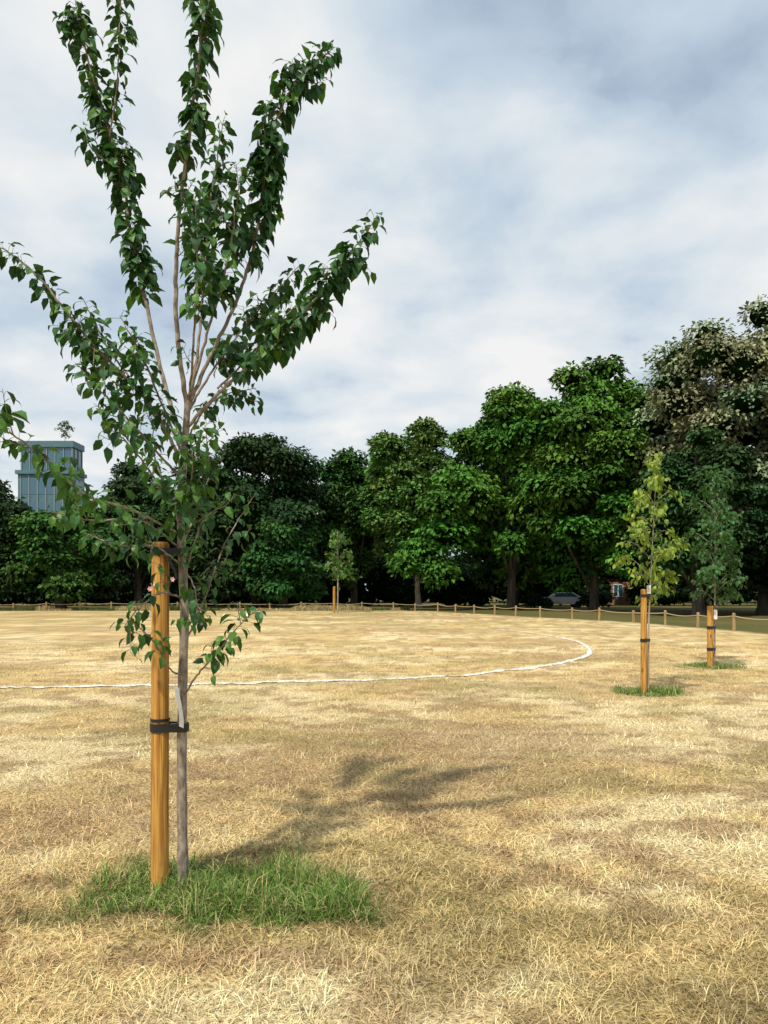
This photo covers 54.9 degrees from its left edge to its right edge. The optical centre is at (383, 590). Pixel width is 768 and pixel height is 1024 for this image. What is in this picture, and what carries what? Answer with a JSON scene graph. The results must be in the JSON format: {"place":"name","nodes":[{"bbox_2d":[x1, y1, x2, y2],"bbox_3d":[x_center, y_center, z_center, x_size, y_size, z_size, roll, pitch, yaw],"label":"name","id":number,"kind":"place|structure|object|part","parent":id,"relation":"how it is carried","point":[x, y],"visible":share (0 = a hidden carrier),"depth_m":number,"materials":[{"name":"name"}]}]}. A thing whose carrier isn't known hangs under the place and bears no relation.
{"place":"outdoors","nodes":[
{"label":"outdoors","id":0,"kind":"place"},
{"bbox_2d":[15,441,86,505],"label":"walls","id":1,"kind":"structure","parent":0,"point":[31,473],"depth_m":120.00,"materials":[{"name":"grey concrete"}]},
{"bbox_2d":[20,447,82,510],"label":"mullions","id":2,"kind":"object","parent":1,"relation":"attached to","point":[46,469],"visible":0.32,"depth_m":119.94,"materials":[{"name":"grey metal"}]},
{"bbox_2d":[21,447,83,511],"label":"windows","id":3,"kind":"structure","parent":1,"relation":"attached to","point":[41,486],"depth_m":119.96,"materials":[{"name":"blue glass"}]},
{"bbox_2d":[54,420,74,438],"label":"roof garden tree","id":4,"kind":"object","parent":1,"relation":"on","point":[66,427],"visible":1,"depth_m":121.50,"materials":[{"name":"green plant"}]},
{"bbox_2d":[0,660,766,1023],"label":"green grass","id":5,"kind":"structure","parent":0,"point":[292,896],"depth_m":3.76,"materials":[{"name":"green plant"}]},
{"bbox_2d":[0,596,767,1023],"bbox_3d":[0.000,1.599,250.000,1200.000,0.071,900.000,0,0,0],"label":"ground","id":6,"kind":"structure","parent":0,"point":[426,626],"depth_m":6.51,"materials":[{"name":"beige plant"}]},
{"bbox_2d":[0,480,39,598],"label":"deciduous tree","id":7,"kind":"object","parent":6,"relation":"on","point":[8,506],"visible":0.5,"depth_m":59.80,"materials":[{"name":"green plant"}]},
{"bbox_2d":[0,502,122,608],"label":"deciduous tree","id":8,"kind":"object","parent":6,"relation":"on","point":[44,554],"visible":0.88,"depth_m":59.07,"materials":[{"name":"green plant"}]},
{"bbox_2d":[85,458,190,605],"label":"deciduous tree","id":9,"kind":"object","parent":6,"relation":"on","point":[127,480],"visible":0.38,"depth_m":65.80,"materials":[{"name":"green plant"}]},
{"bbox_2d":[150,542,188,888],"bbox_3d":[-1.152,0.763,3.960,0.208,2.046,0.110,0,0,8],"label":"wooden stake","id":10,"kind":"object","parent":6,"relation":"on","point":[162,726],"visible":0.76,"depth_m":3.93,"materials":[{"name":"brown wood"}]},
{"bbox_2d":[0,0,386,885],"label":"young staked tree","id":11,"kind":"object","parent":6,"relation":"on","point":[266,170],"visible":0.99,"depth_m":3.83,"materials":[{"name":"green plant"}]},
{"bbox_2d":[148,577,174,590],"bbox_3d":[-1.174,-0.034,3.897,0.148,0.076,0.005,0,0,0],"label":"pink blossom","id":12,"kind":"object","parent":11,"relation":"attached to","point":[151,588],"visible":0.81,"depth_m":3.90,"materials":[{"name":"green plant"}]},
{"bbox_2d":[142,454,249,606],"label":"deciduous tree","id":13,"kind":"object","parent":6,"relation":"on","point":[171,545],"visible":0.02,"depth_m":67.80,"materials":[{"name":"green plant"}]},
{"bbox_2d":[186,431,339,607],"bbox_3d":[-10.983,-6.204,67.300,14.438,16.157,14.557,0,0,0],"label":"deciduous tree","id":14,"kind":"object","parent":6,"relation":"on","point":[294,498],"visible":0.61,"depth_m":63.95,"materials":[{"name":"green plant"}]},
{"bbox_2d":[238,514,327,608],"bbox_3d":[-8.770,-2.337,62.698,7.631,8.082,7.698,0,0,41],"label":"deciduous tree","id":15,"kind":"object","parent":6,"relation":"on","point":[282,566],"visible":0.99,"depth_m":60.84,"materials":[{"name":"green plant"}]},
{"bbox_2d":[1,629,591,687],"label":"pitch boundary line","id":16,"kind":"object","parent":6,"relation":"on","point":[589,650],"visible":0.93,"depth_m":13.18,"materials":[{"name":"paint"}]},
{"bbox_2d":[333,586,334,612],"bbox_3d":[-3.600,0.745,53.400,0.185,2.090,0.185,0,0,0],"label":"wooden stake","id":17,"kind":"object","parent":6,"relation":"on","point":[333,599],"visible":0.86,"depth_m":53.32,"materials":[{"name":"brown wood"}]},
{"bbox_2d":[324,530,353,612],"bbox_3d":[-3.254,-1.401,53.568,2.246,6.064,2.644,0,0,0],"label":"young staked tree","id":18,"kind":"object","parent":6,"relation":"on","point":[335,536],"visible":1,"depth_m":53.42,"materials":[{"name":"green plant"}]},
{"bbox_2d":[304,445,390,606],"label":"deciduous tree","id":19,"kind":"object","parent":6,"relation":"on","point":[345,477],"visible":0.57,"depth_m":70.16,"materials":[{"name":"green plant"}]},
{"bbox_2d":[0,557,757,605],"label":"hedge","id":20,"kind":"object","parent":6,"relation":"on","point":[398,590],"visible":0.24,"depth_m":76.83,"materials":[{"name":"green plant"}]},
{"bbox_2d":[10,602,767,630],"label":"post and rope fence","id":21,"kind":"object","parent":6,"relation":"on","point":[697,615],"visible":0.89,"depth_m":43.84,"materials":[{"name":"brown wood"}]},
{"bbox_2d":[24,540,755,603],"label":"distant trees","id":22,"kind":"object","parent":6,"relation":"on","point":[459,559],"visible":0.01,"depth_m":97.39,"materials":[{"name":"green plant"}]},
{"bbox_2d":[353,416,458,607],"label":"robinia tree","id":23,"kind":"object","parent":6,"relation":"on","point":[395,484],"visible":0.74,"depth_m":65.55,"materials":[{"name":"green plant"}]},
{"bbox_2d":[383,381,591,609],"bbox_3d":[8.636,-7.566,61.126,17.620,18.696,13.111,0,0,0],"label":"horse chestnut tree","id":24,"kind":"object","parent":6,"relation":"on","point":[473,505],"visible":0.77,"depth_m":58.00,"materials":[{"name":"green plant"}]},
{"bbox_2d":[461,466,553,607],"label":"horse chestnut tree","id":25,"kind":"object","parent":6,"relation":"on","point":[488,564],"visible":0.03,"depth_m":68.24,"materials":[{"name":"green plant"}]},
{"bbox_2d":[544,592,586,607],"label":"parked car","id":26,"kind":"object","parent":6,"relation":"on","point":[571,599],"visible":0.61,"depth_m":68.17,"materials":[{"name":"grey paint"}]},
{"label":"windows","id":27,"kind":"part","parent":26,"relation":"part of","materials":[{"name":"black glass"}]},
{"bbox_2d":[517,589,615,607],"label":"shrubs","id":28,"kind":"object","parent":6,"relation":"on","point":[530,599],"visible":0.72,"depth_m":67.00,"materials":[{"name":"green plant"}]},
{"bbox_2d":[506,354,671,610],"bbox_3d":[16.807,-8.631,57.870,15.240,20.681,14.212,0,0,0],"label":"horse chestnut tree","id":29,"kind":"object","parent":6,"relation":"on","point":[592,417],"visible":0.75,"depth_m":54.07,"materials":[{"name":"green plant"}]},
{"bbox_2d":[640,585,650,692],"bbox_3d":[4.078,0.841,11.514,0.190,1.842,0.109,0,0,-21],"label":"wooden stake","id":30,"kind":"object","parent":6,"relation":"on","point":[644,595],"visible":0.91,"depth_m":11.46,"materials":[{"name":"brown wood"}]},
{"bbox_2d":[608,450,689,689],"bbox_3d":[4.126,-0.270,11.581,1.119,3.801,1.269,0,0,0],"label":"young staked tree","id":31,"kind":"object","parent":6,"relation":"on","point":[657,510],"visible":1,"depth_m":11.52,"materials":[{"name":"green plant"}]},
{"bbox_2d":[623,294,767,613],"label":"silver lime tree","id":32,"kind":"object","parent":6,"relation":"on","point":[736,409],"visible":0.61,"depth_m":48.76,"materials":[{"name":"green plant"}]},
{"bbox_2d":[626,421,767,616],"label":"deciduous tree","id":33,"kind":"object","parent":6,"relation":"on","point":[685,471],"visible":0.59,"depth_m":44.42,"materials":[{"name":"green plant"}]},
{"bbox_2d":[646,456,759,609],"bbox_3d":[25.790,-4.622,59.745,10.403,12.663,10.756,0,0,-29],"label":"deciduous tree","id":34,"kind":"object","parent":6,"relation":"on","point":[706,596],"depth_m":59.66,"materials":[{"name":"green plant"}]},
{"bbox_2d":[707,606,716,666],"bbox_3d":[6.831,1.024,15.404,0.217,1.408,0.131,0,0,-8],"label":"wooden stake","id":35,"kind":"object","parent":6,"relation":"on","point":[710,628],"visible":0.91,"depth_m":15.35,"materials":[{"name":"brown wood"}]},
{"bbox_2d":[677,468,747,664],"bbox_3d":[6.954,-0.452,15.538,1.302,4.165,1.720,0,0,0],"label":"young staked tree","id":36,"kind":"object","parent":6,"relation":"on","point":[710,493],"visible":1,"depth_m":15.40,"materials":[{"name":"green plant"}]},
{"bbox_2d":[736,466,767,596],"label":"deciduous tree","id":37,"kind":"object","parent":6,"relation":"on","point":[757,575],"visible":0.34,"depth_m":45.59,"materials":[{"name":"green plant"}]},
{"bbox_2d":[0,0,767,590],"label":"sky","id":38,"kind":"structure","parent":0,"point":[553,183],"materials":[{"name":"white"}]},
{"bbox_2d":[585,578,654,604],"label":"walls","id":39,"kind":"structure","parent":0,"point":[618,601],"depth_m":82.00,"materials":[{"name":"brick"}]},
{"bbox_2d":[614,585,621,595],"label":"windows","id":40,"kind":"structure","parent":39,"relation":"attached to","point":[616,591],"depth_m":81.98,"materials":[{"name":"blue glass"}]},
{"bbox_2d":[613,584,622,596],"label":"window frames","id":41,"kind":"structure","parent":39,"relation":"attached to","point":[618,590],"depth_m":81.95,"materials":[{"name":"white"}]}
]}

